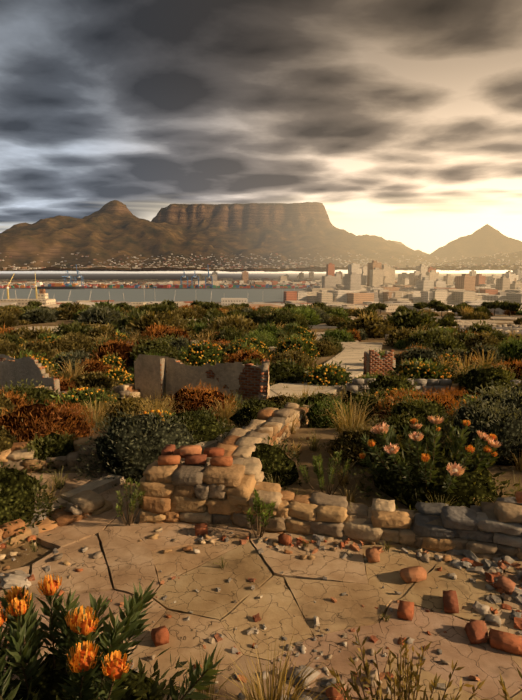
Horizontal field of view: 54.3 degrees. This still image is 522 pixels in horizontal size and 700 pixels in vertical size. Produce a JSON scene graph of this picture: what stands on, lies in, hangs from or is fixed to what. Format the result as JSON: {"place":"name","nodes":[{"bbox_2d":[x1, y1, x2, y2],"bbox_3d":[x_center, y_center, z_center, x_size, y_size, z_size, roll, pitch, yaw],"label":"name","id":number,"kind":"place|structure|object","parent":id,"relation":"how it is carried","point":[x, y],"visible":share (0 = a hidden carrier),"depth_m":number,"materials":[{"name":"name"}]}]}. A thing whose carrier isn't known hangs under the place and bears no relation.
{"place":"outdoors","nodes":[
{"label":"outdoors","id":0,"kind":"place"},
{"bbox_2d":[0,289,302,301],"bbox_3d":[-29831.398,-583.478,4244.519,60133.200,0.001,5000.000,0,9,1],"label":"water","id":1,"kind":"structure","parent":0,"point":[217,295],"depth_m":1381.89,"materials":[{"name":"grey liquid"}]},
{"bbox_2d":[0,200,521,271],"bbox_3d":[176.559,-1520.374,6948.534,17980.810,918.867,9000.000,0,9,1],"label":"mountains","id":2,"kind":"structure","parent":0,"point":[293,232],"depth_m":5507.62,"materials":[{"name":"brown stone"}]},
{"bbox_2d":[0,273,521,590],"bbox_3d":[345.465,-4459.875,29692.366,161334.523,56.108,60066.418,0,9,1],"label":"ground","id":3,"kind":"structure","parent":0,"point":[22,554],"depth_m":6.93,"materials":[{"name":"brown soil"}]},
{"bbox_2d":[43,432,227,512],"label":"kerbs","id":4,"kind":"structure","parent":3,"relation":"on","point":[100,485],"depth_m":5.62,"materials":[{"name":"grey stone"}]},
{"bbox_2d":[0,265,408,299],"bbox_3d":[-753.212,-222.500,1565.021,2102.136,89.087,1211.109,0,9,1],"label":"harbor","id":5,"kind":"structure","parent":3,"relation":"on","point":[41,285],"depth_m":1906.93,"materials":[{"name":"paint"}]},
{"bbox_2d":[0,286,418,304],"bbox_3d":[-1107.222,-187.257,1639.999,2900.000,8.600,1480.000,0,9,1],"label":"quays","id":6,"kind":"object","parent":3,"relation":"on","point":[172,287],"depth_m":1854.17,"materials":[{"name":"paint"}]},
{"bbox_2d":[0,327,500,680],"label":"flowers","id":7,"kind":"object","parent":3,"relation":"on","point":[116,665],"visible":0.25,"depth_m":2.83,"materials":[{"name":"orange plant"}]},
{"bbox_2d":[0,473,521,699],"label":"stone pavement","id":8,"kind":"structure","parent":3,"relation":"on","point":[298,587],"depth_m":3.76,"materials":[{"name":"beige stone"}]},
{"bbox_2d":[0,534,521,699],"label":"pebbles","id":9,"kind":"object","parent":8,"relation":"on","point":[470,559],"visible":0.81,"depth_m":3.96,"materials":[{"name":"beige stone"}]},
{"bbox_2d":[0,298,521,699],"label":"shrubs","id":10,"kind":"object","parent":3,"relation":"on","point":[132,622],"visible":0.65,"depth_m":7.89,"materials":[{"name":"green plant"}]},
{"bbox_2d":[0,315,521,560],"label":"ruins","id":11,"kind":"object","parent":3,"relation":"on","point":[210,486],"visible":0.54,"depth_m":4.88,"materials":[{"name":"beige stone"}]},
{"bbox_2d":[0,252,521,314],"bbox_3d":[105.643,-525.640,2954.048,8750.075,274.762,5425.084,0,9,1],"label":"city buildings","id":12,"kind":"structure","parent":3,"relation":"on","point":[356,284],"depth_m":1267.24,"materials":[{"name":"beige concrete"}]},
{"bbox_2d":[0,426,521,699],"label":"rubble","id":13,"kind":"object","parent":3,"relation":"on","point":[477,632],"visible":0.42,"depth_m":3.63,"materials":[{"name":"brown stone"}]},
{"bbox_2d":[2,304,521,699],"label":"grasses","id":14,"kind":"object","parent":3,"relation":"on","point":[226,412],"visible":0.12,"depth_m":7.00,"materials":[{"name":"yellow plant"}]},
{"bbox_2d":[14,315,521,398],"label":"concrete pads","id":15,"kind":"object","parent":3,"relation":"on","point":[351,355],"visible":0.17,"depth_m":31.27,"materials":[{"name":"beige concrete"}]},
{"bbox_2d":[0,0,521,272],"label":"sky","id":16,"kind":"structure","parent":0,"point":[401,118],"materials":[{"name":"grey"}]}
]}

